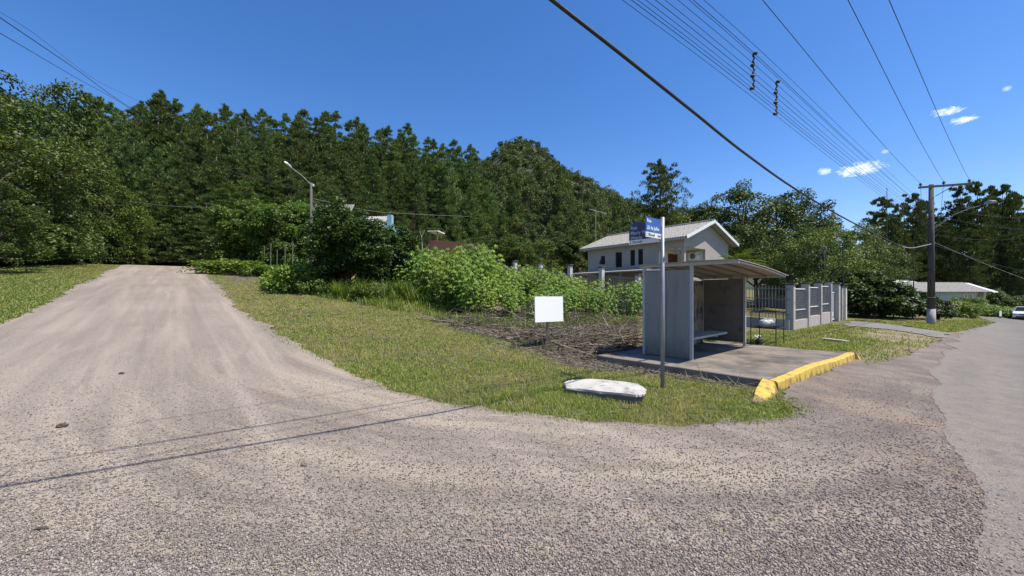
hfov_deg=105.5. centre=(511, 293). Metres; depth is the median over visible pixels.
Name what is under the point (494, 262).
cassava plant
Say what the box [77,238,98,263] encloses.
undergrowth shrub
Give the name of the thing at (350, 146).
pine tree
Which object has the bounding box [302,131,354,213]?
pine tree
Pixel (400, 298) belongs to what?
tall grass
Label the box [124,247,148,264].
undergrowth shrub
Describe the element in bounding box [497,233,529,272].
broadleaf tree
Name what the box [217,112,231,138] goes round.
pine tree
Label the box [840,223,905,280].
broadleaf tree
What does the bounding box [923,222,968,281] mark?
pine tree
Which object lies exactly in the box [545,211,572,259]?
broadleaf tree
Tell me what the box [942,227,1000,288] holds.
pine tree
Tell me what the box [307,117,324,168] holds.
pine tree
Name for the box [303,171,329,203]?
pine tree
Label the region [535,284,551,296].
cassava plant
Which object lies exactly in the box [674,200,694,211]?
broadleaf tree
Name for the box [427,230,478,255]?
brick shed
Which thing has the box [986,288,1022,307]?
undergrowth shrub
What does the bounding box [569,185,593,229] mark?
broadleaf tree
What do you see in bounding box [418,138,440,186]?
pine tree
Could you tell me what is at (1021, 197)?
pine tree
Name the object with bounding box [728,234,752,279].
broadleaf tree
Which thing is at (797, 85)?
power line
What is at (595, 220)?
tv antenna
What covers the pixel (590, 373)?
sparse grass
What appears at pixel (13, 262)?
undergrowth shrub
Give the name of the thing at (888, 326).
driveway
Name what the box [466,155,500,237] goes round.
pine tree
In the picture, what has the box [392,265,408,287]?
cassava plant
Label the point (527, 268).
cassava plant
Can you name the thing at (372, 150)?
pine tree
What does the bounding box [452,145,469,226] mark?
pine tree
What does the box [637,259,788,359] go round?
bus shelter
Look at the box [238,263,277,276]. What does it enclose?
weed clump
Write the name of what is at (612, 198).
broadleaf tree
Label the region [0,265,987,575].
gravel road
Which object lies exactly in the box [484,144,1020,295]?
hill
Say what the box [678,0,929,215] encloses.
power line
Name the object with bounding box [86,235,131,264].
undergrowth shrub
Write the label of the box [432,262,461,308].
cassava plant
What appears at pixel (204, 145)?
pine tree
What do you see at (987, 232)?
pine tree
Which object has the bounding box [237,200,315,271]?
hedge tree
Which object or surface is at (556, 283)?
cassava plant
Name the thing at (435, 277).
cassava plant
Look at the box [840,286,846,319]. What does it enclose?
driveway gate
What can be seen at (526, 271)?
cassava plant
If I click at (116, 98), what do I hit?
power line
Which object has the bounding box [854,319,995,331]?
roadside grass
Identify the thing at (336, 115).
pine tree
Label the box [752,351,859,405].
kerb
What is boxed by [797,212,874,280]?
broadleaf tree
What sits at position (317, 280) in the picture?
weed clump
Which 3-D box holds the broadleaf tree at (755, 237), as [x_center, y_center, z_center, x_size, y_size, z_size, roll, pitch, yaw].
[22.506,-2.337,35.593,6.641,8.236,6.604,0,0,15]
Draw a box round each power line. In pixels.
[0,12,133,98]
[0,17,309,189]
[0,33,308,192]
[312,198,468,216]
[622,0,911,217]
[631,0,929,227]
[638,0,927,224]
[646,0,928,223]
[655,0,927,219]
[665,0,930,219]
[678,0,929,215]
[689,0,928,211]
[693,0,930,212]
[704,0,928,206]
[762,0,920,183]
[848,0,943,181]
[889,0,968,178]
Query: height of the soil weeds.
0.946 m
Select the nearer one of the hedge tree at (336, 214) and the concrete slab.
the concrete slab
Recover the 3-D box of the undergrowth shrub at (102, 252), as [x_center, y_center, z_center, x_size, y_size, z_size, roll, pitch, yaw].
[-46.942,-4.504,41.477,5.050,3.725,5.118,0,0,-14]
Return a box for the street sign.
[629,216,664,388]
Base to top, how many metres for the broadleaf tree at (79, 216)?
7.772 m
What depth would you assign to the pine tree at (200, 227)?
55.39 m
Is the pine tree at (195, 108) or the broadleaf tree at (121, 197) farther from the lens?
the pine tree at (195, 108)
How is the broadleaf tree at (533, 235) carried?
on the ground at (851, 317)
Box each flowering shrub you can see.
[834,268,887,314]
[841,275,917,317]
[864,283,926,317]
[892,290,940,318]
[935,299,958,319]
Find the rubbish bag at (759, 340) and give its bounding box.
[755,337,762,344]
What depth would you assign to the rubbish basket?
11.96 m
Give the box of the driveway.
[843,321,953,336]
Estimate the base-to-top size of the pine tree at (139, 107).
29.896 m
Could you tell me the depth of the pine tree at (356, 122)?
91.18 m
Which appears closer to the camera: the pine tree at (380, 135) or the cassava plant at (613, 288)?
the cassava plant at (613, 288)
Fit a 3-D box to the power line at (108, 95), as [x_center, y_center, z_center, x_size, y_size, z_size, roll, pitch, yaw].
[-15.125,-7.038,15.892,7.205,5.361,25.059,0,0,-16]
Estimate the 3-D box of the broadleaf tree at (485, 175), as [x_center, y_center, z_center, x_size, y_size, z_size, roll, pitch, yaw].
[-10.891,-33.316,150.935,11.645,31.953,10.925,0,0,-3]
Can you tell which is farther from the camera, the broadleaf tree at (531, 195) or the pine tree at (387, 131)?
the broadleaf tree at (531, 195)
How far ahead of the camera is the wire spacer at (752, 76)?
6.43 m
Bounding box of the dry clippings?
[486,336,757,389]
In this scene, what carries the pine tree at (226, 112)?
on the ground at (851, 317)
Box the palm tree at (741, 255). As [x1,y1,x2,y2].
[718,248,769,278]
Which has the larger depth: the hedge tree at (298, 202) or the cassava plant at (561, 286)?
the hedge tree at (298, 202)
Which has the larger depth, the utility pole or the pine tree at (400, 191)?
the pine tree at (400, 191)
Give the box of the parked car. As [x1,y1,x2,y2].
[1011,306,1023,318]
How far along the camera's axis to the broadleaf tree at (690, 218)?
50.88 m
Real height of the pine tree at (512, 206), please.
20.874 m
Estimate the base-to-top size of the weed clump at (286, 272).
1.989 m
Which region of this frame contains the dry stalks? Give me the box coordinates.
[417,294,641,358]
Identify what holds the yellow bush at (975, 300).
on the ground at (851, 317)
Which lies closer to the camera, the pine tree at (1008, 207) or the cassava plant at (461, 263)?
the cassava plant at (461, 263)
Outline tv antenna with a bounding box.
[590,208,605,240]
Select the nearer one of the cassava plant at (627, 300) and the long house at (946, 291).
the cassava plant at (627, 300)
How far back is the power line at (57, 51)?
22.25 m
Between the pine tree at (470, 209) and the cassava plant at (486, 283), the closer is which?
the cassava plant at (486, 283)
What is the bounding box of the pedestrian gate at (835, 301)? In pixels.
[832,283,841,320]
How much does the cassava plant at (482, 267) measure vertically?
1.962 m
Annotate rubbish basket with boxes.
[750,310,783,346]
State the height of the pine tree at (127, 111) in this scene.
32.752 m
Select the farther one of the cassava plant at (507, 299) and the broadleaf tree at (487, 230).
the broadleaf tree at (487, 230)
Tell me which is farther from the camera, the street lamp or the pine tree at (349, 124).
the pine tree at (349, 124)
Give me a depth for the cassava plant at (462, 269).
14.96 m
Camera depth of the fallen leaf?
2.45 m
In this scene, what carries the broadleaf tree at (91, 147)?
on the ground at (851, 317)
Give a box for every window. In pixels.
[599,256,604,263]
[616,252,621,266]
[631,250,634,265]
[639,249,642,264]
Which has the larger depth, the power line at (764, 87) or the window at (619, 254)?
the window at (619, 254)
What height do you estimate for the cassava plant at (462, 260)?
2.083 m
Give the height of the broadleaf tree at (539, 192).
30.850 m
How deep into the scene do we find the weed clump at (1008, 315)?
44.68 m
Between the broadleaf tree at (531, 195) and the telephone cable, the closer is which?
the telephone cable
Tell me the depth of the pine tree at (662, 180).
69.07 m
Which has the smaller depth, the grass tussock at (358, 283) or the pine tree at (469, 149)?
the grass tussock at (358, 283)
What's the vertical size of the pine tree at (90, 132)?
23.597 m
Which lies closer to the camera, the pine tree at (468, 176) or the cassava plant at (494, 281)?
the cassava plant at (494, 281)
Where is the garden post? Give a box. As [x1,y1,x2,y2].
[284,244,285,266]
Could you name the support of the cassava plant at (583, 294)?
on the ground at (851, 317)
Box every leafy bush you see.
[300,196,395,295]
[373,223,422,290]
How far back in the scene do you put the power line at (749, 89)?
6.36 m
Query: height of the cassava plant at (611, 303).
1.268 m
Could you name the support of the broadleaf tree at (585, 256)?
on the ground at (851, 317)
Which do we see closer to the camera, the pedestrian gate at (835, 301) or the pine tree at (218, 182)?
the pedestrian gate at (835, 301)
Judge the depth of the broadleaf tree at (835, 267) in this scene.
29.54 m
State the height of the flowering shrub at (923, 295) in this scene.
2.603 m
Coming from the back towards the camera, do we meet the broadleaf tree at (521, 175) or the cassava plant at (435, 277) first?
the broadleaf tree at (521, 175)
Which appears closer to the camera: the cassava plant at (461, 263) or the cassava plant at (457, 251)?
the cassava plant at (461, 263)
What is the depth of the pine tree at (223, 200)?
56.98 m
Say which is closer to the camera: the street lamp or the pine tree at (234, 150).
the street lamp
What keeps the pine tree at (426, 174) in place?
on the ground at (851, 317)
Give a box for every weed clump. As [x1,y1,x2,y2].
[176,258,275,274]
[193,263,239,271]
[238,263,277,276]
[256,271,302,290]
[259,261,336,292]
[292,276,331,294]
[346,282,392,299]
[945,300,992,318]
[978,304,999,314]
[981,308,1013,317]
[984,304,1008,309]
[989,311,1023,318]
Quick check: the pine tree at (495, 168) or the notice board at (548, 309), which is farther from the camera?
the pine tree at (495, 168)
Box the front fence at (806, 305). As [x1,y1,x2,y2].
[784,281,832,329]
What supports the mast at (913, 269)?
on the ground at (851, 317)
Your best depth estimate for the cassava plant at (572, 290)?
16.16 m
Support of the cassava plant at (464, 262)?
on the ground at (851, 317)
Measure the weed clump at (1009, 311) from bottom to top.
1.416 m
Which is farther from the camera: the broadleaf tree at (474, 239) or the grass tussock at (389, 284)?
the broadleaf tree at (474, 239)
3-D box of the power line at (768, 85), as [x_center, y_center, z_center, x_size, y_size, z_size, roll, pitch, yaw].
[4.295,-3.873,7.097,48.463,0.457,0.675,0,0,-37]
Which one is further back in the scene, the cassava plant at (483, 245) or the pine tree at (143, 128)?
the pine tree at (143, 128)
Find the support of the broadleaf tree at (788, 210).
on the ground at (851, 317)
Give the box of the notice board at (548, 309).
[534,296,562,345]
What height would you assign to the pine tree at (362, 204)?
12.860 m
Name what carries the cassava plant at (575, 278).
on the ground at (851, 317)
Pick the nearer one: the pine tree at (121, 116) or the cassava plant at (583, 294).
the cassava plant at (583, 294)
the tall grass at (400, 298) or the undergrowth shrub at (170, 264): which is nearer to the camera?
the tall grass at (400, 298)
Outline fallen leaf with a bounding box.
[30,526,48,530]
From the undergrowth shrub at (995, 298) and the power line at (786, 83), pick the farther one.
the undergrowth shrub at (995, 298)
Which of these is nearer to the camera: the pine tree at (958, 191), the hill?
the pine tree at (958, 191)
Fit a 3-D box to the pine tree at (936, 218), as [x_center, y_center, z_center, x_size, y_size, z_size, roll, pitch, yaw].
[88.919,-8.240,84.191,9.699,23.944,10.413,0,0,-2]
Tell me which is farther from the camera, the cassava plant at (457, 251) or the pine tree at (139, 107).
the pine tree at (139, 107)
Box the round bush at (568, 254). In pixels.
[554,237,582,264]
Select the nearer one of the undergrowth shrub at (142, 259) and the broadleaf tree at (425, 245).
the undergrowth shrub at (142, 259)
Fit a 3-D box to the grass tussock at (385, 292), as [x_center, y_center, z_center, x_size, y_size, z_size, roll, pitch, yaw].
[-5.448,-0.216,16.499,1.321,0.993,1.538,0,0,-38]
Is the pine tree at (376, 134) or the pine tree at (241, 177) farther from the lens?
the pine tree at (376, 134)
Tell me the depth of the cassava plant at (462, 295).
14.52 m
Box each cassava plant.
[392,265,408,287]
[404,250,438,289]
[410,246,437,285]
[414,246,445,275]
[415,253,443,297]
[420,258,439,289]
[423,253,449,286]
[424,265,452,299]
[427,268,451,302]
[430,248,455,277]
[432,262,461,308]
[435,250,451,292]
[445,244,473,286]
[446,254,472,303]
[448,254,472,290]
[449,257,470,302]
[449,271,480,313]
[450,262,481,307]
[459,273,485,311]
[461,243,492,274]
[467,245,491,277]
[467,263,488,298]
[470,258,491,290]
[471,243,497,273]
[472,250,494,292]
[474,273,502,311]
[478,250,505,282]
[479,255,502,293]
[480,285,498,312]
[485,269,500,300]
[488,278,504,303]
[490,266,512,300]
[493,262,510,279]
[496,267,514,294]
[498,281,518,309]
[501,285,517,312]
[501,291,517,315]
[505,269,523,298]
[509,276,524,300]
[513,287,525,312]
[514,265,536,295]
[518,271,536,302]
[519,264,533,287]
[521,292,537,318]
[522,272,538,301]
[527,265,546,293]
[527,276,546,300]
[531,269,552,286]
[531,285,545,303]
[531,292,548,313]
[532,267,554,295]
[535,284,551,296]
[540,276,564,296]
[542,267,563,295]
[547,274,566,296]
[552,273,570,295]
[552,289,564,299]
[557,292,571,313]
[561,286,579,311]
[564,274,582,305]
[564,286,582,311]
[568,280,586,306]
[576,287,592,313]
[582,288,598,311]
[584,279,602,309]
[586,287,604,313]
[592,278,610,303]
[593,289,611,315]
[599,288,618,311]
[601,293,618,315]
[602,283,624,312]
[615,282,638,316]
[628,284,641,313]
[629,280,641,312]
[631,279,641,312]
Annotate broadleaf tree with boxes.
[0,70,94,192]
[0,91,93,264]
[0,99,109,264]
[0,113,120,239]
[0,180,56,272]
[0,184,91,264]
[5,77,102,146]
[64,165,155,259]
[84,197,155,264]
[416,241,427,252]
[443,217,476,239]
[466,234,504,261]
[467,213,494,244]
[477,238,517,269]
[480,166,495,200]
[487,179,502,227]
[487,236,529,267]
[491,178,519,228]
[493,162,521,212]
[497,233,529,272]
[500,214,528,260]
[507,167,534,225]
[509,233,549,266]
[510,208,546,272]
[516,185,541,234]
[520,174,543,232]
[521,239,565,275]
[535,192,558,256]
[537,174,559,240]
[537,227,564,268]
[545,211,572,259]
[548,173,576,229]
[549,185,579,234]
[552,241,587,280]
[558,225,592,279]
[561,202,589,277]
[568,199,589,242]
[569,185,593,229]
[580,193,599,232]
[581,238,599,265]
[582,229,608,265]
[588,210,612,238]
[590,203,612,236]
[598,188,622,227]
[603,220,628,233]
[604,224,629,235]
[607,200,631,229]
[610,196,632,221]
[613,215,632,230]
[628,200,651,222]
[629,199,647,220]
[631,214,650,225]
[672,205,729,258]
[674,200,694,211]
[684,195,766,252]
[694,178,798,261]
[728,223,806,307]
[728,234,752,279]
[737,187,821,283]
[762,251,824,295]
[764,223,841,284]
[770,227,880,289]
[779,190,844,281]
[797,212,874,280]
[826,239,913,285]
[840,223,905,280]
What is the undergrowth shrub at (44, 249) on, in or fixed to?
on the ground at (851, 317)
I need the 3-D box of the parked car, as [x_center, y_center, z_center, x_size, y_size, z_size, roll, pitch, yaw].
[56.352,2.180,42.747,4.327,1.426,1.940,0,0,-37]
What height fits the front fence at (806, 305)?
2.865 m
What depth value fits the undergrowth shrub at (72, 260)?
37.22 m
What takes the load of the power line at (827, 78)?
attached to the utility pole
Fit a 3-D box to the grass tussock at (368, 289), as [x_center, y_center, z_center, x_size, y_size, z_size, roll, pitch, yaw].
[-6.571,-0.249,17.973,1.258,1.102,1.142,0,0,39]
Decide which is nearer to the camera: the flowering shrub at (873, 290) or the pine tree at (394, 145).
the flowering shrub at (873, 290)
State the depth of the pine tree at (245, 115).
79.70 m
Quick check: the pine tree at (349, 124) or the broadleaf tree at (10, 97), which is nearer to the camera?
the broadleaf tree at (10, 97)
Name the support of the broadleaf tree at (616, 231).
on the ground at (851, 317)
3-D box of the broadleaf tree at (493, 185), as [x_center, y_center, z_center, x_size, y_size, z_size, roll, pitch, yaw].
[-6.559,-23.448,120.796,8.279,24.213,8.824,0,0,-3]
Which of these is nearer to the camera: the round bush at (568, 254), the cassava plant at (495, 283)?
the cassava plant at (495, 283)
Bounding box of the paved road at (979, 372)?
[927,317,1023,575]
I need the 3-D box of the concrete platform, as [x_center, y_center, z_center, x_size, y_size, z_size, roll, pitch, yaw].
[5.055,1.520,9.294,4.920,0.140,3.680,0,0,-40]
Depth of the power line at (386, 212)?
39.20 m
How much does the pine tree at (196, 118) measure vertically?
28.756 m
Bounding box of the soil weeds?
[435,309,636,350]
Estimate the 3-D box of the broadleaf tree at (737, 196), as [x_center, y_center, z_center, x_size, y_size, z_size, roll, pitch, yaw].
[26.961,-5.679,45.333,10.107,14.927,9.737,0,0,44]
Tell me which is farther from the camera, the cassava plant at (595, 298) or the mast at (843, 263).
the mast at (843, 263)
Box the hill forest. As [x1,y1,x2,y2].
[480,136,645,225]
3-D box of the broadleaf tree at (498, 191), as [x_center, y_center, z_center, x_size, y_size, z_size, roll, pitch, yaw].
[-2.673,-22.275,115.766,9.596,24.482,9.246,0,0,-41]
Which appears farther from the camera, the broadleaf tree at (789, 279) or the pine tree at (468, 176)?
the pine tree at (468, 176)
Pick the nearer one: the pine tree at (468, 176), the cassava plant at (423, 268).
the cassava plant at (423, 268)
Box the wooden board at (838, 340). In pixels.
[820,338,848,341]
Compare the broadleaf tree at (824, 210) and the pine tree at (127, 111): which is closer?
the broadleaf tree at (824, 210)
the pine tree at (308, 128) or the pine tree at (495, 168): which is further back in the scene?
the pine tree at (495, 168)
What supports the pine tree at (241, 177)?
on the ground at (851, 317)
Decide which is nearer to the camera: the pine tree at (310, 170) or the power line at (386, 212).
the power line at (386, 212)
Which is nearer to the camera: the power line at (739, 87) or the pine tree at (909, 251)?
the power line at (739, 87)
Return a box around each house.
[315,204,404,260]
[564,219,738,300]
[759,277,832,308]
[904,282,997,303]
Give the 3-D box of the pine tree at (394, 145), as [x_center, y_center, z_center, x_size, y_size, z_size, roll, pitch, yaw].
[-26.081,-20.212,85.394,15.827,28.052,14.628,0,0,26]
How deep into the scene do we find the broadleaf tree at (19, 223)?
22.81 m
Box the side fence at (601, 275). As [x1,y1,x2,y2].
[503,260,789,329]
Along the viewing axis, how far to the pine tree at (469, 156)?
103.21 m
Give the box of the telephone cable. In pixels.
[549,0,902,246]
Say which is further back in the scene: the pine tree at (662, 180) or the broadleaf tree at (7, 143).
the pine tree at (662, 180)
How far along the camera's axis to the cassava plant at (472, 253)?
17.89 m
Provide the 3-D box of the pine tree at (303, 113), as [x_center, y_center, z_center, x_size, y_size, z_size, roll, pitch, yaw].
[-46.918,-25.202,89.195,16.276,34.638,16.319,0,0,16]
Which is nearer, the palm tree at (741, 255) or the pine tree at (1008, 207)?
the palm tree at (741, 255)
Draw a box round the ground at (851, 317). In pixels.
[0,248,989,426]
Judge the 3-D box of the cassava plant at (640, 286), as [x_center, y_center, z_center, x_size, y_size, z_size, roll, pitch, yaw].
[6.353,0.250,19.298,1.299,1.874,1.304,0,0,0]
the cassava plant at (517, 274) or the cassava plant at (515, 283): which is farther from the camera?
the cassava plant at (517, 274)
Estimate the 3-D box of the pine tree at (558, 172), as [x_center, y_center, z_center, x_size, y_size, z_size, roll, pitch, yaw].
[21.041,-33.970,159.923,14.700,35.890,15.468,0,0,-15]
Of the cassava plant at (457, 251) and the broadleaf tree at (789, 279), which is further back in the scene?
the broadleaf tree at (789, 279)
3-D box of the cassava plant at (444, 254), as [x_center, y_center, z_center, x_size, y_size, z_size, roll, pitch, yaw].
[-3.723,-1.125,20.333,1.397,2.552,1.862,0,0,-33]
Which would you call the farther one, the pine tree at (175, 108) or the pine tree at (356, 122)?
the pine tree at (356, 122)
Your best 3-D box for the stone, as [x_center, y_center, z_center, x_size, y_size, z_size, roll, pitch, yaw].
[-4.619,1.361,4.001,0.095,0.058,0.073,0,0,-29]
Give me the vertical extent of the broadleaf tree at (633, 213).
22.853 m
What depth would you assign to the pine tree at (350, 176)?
72.77 m
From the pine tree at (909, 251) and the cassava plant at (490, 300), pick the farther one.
the pine tree at (909, 251)
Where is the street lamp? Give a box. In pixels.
[284,161,313,264]
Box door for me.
[668,254,676,262]
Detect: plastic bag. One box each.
[758,318,770,326]
[766,318,774,326]
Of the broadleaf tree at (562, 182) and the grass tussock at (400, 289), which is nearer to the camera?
the grass tussock at (400, 289)
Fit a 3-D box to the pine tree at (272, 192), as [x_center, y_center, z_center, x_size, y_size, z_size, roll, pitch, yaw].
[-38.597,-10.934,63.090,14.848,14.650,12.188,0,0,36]
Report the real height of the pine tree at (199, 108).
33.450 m
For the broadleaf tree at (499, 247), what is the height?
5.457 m
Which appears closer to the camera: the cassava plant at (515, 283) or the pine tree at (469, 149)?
the cassava plant at (515, 283)
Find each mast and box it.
[842,243,843,284]
[913,255,913,285]
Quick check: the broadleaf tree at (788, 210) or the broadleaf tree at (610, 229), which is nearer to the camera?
the broadleaf tree at (788, 210)
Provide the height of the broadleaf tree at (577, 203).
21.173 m
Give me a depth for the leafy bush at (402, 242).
23.08 m
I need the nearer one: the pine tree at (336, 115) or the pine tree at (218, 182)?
the pine tree at (218, 182)
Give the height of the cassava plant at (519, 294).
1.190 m
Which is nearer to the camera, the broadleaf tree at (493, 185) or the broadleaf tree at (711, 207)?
the broadleaf tree at (711, 207)
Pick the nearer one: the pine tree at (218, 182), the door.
the door
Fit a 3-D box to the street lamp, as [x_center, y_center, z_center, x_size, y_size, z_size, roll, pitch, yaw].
[-15.581,-4.918,28.511,1.965,9.116,0.300,0,0,-37]
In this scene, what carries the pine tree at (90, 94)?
on the ground at (851, 317)
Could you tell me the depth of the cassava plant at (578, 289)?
17.15 m
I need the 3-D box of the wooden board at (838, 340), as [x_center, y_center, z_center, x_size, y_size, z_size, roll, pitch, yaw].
[10.649,1.541,12.871,0.240,0.072,0.688,0,0,-29]
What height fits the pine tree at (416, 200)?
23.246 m
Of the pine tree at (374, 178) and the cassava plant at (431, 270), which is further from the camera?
the pine tree at (374, 178)
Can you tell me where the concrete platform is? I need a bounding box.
[597,341,843,386]
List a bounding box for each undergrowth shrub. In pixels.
[0,233,46,266]
[0,235,16,263]
[25,236,59,263]
[35,230,82,264]
[48,229,94,263]
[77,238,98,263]
[81,241,107,263]
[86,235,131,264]
[87,237,112,263]
[91,236,123,264]
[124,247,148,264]
[160,261,175,265]
[197,235,241,261]
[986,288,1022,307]
[989,296,1023,306]
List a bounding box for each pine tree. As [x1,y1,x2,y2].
[70,92,108,132]
[74,127,97,144]
[76,92,109,120]
[76,96,109,139]
[79,123,136,231]
[86,102,127,132]
[91,110,134,150]
[96,122,136,175]
[104,128,174,241]
[111,96,196,190]
[118,148,192,264]
[123,103,154,145]
[123,106,137,122]
[126,190,165,264]
[128,176,188,264]
[129,100,148,130]
[131,123,163,188]
[132,89,171,146]
[144,180,204,265]
[145,92,168,115]
[145,148,209,266]
[146,102,204,264]
[146,114,206,265]
[155,98,184,147]
[156,146,238,263]
[164,110,233,251]
[165,194,219,263]
[179,181,259,260]
[181,105,209,139]
[183,111,202,264]
[184,103,206,135]
[192,187,238,260]
[204,103,240,148]
[204,112,225,189]
[205,113,264,190]
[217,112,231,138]
[222,122,250,189]
[228,166,261,205]
[238,109,256,142]
[239,111,253,136]
[244,124,282,194]
[245,109,274,150]
[247,146,301,203]
[249,133,294,189]
[254,115,276,147]
[258,182,287,204]
[268,119,281,145]
[272,113,307,188]
[273,146,312,203]
[281,119,329,202]
[287,113,319,182]
[289,107,322,139]
[289,115,320,181]
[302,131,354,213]
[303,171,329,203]
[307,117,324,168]
[307,195,318,206]
[308,110,343,180]
[309,185,341,205]
[313,112,329,134]
[316,154,370,218]
[328,110,344,158]
[335,141,387,206]
[337,119,367,193]
[348,116,365,149]
[351,193,397,225]
[353,154,406,230]
[353,202,371,217]
[354,147,389,210]
[355,123,384,179]
[369,129,397,195]
[374,139,423,246]
[375,128,390,183]
[377,125,411,209]
[382,169,417,234]
[385,159,441,248]
[389,133,412,199]
[394,209,414,259]
[397,122,420,161]
[403,133,430,235]
[404,151,440,238]
[415,136,435,183]
[417,150,472,238]
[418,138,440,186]
[420,214,446,249]
[431,158,472,240]
[436,143,452,166]
[441,217,464,241]
[446,139,467,187]
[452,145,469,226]
[456,158,495,239]
[458,183,485,243]
[462,153,478,215]
[463,144,500,237]
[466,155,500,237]
[477,180,505,243]
[487,164,511,235]
[495,206,516,239]
[499,184,530,235]
[506,158,528,212]
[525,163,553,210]
[547,167,578,215]
[567,174,586,207]
[627,158,693,225]
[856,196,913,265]
[878,203,915,276]
[886,193,939,278]
[886,239,926,281]
[908,200,949,281]
[909,213,940,281]
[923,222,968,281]
[934,185,984,286]
[935,180,1003,286]
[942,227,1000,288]
[969,185,1017,288]
[976,183,1023,280]
[982,225,1023,296]
[986,194,1023,288]
[996,234,1023,296]
[1005,218,1023,287]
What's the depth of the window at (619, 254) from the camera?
30.34 m
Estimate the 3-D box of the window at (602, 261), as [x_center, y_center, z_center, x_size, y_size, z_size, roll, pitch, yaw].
[7.324,-2.685,31.493,0.350,0.670,0.420,0,0,-37]
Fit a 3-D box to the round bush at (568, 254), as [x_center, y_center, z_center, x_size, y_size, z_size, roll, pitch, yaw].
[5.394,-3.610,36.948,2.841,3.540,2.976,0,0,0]
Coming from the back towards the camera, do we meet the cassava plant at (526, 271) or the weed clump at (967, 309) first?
the weed clump at (967, 309)
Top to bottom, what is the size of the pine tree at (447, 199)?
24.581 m
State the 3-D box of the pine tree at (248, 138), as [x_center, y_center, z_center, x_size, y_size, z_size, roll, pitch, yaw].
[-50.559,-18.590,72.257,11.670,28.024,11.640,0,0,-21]
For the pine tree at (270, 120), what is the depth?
82.48 m
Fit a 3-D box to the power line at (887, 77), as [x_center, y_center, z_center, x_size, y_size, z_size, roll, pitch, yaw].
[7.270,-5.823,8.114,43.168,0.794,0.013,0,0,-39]
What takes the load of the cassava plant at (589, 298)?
on the ground at (851, 317)
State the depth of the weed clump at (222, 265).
31.63 m
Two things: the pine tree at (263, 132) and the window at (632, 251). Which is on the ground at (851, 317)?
the pine tree at (263, 132)
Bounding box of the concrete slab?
[563,379,646,403]
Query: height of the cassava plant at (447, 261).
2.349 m
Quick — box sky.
[0,0,1023,252]
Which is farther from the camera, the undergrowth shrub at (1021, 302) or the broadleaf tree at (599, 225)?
the broadleaf tree at (599, 225)
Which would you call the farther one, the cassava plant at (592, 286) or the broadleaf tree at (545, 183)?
the broadleaf tree at (545, 183)
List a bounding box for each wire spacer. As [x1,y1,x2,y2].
[749,51,757,89]
[773,80,779,115]
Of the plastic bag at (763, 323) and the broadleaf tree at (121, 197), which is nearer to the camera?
the plastic bag at (763, 323)
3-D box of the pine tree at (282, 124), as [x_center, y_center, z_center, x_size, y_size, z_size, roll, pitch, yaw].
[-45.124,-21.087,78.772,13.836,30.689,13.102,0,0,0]
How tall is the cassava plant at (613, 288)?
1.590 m
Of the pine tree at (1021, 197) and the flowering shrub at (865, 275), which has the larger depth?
the pine tree at (1021, 197)
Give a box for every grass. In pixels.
[0,264,118,323]
[281,284,637,328]
[566,367,756,392]
[746,323,940,364]
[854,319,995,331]
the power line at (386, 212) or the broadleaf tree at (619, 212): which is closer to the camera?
the power line at (386, 212)
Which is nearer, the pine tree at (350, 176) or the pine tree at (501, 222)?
the pine tree at (350, 176)
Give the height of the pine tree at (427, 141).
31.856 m
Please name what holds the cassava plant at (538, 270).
on the ground at (851, 317)
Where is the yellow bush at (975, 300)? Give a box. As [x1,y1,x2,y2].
[947,296,989,309]
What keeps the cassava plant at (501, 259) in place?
on the ground at (851, 317)
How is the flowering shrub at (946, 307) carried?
on the ground at (851, 317)
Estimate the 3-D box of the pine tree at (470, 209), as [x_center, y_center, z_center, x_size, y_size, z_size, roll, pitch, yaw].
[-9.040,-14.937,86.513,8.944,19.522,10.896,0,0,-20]
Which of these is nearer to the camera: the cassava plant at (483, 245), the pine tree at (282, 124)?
the cassava plant at (483, 245)
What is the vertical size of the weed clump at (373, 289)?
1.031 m
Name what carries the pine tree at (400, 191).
on the ground at (851, 317)
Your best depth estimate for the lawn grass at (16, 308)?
17.11 m
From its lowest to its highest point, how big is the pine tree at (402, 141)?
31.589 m
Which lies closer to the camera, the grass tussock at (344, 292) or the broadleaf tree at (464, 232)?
the grass tussock at (344, 292)
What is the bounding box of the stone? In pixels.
[55,423,68,427]
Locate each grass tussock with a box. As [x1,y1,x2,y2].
[330,282,343,297]
[335,279,348,299]
[339,281,356,299]
[348,275,366,296]
[362,278,375,299]
[373,277,405,297]
[383,277,394,294]
[388,291,397,302]
[389,277,412,297]
[390,279,407,293]
[397,283,417,300]
[400,281,429,305]
[411,276,427,297]
[415,285,428,303]
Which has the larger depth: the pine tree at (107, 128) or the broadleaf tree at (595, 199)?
the broadleaf tree at (595, 199)
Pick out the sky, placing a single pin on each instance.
(482, 74)
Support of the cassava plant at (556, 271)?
on the ground at (851, 317)
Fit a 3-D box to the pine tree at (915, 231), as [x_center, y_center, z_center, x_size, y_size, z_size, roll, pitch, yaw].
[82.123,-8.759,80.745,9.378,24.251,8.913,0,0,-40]
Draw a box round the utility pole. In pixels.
[918,179,996,324]
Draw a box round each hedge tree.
[203,197,284,270]
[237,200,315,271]
[268,199,309,222]
[283,204,334,273]
[321,206,354,265]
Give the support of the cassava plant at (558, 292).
on the ground at (851, 317)
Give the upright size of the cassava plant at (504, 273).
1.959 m
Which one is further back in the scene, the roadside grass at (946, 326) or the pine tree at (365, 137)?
the pine tree at (365, 137)
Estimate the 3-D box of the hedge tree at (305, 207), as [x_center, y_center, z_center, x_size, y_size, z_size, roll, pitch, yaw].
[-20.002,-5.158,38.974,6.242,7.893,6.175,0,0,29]

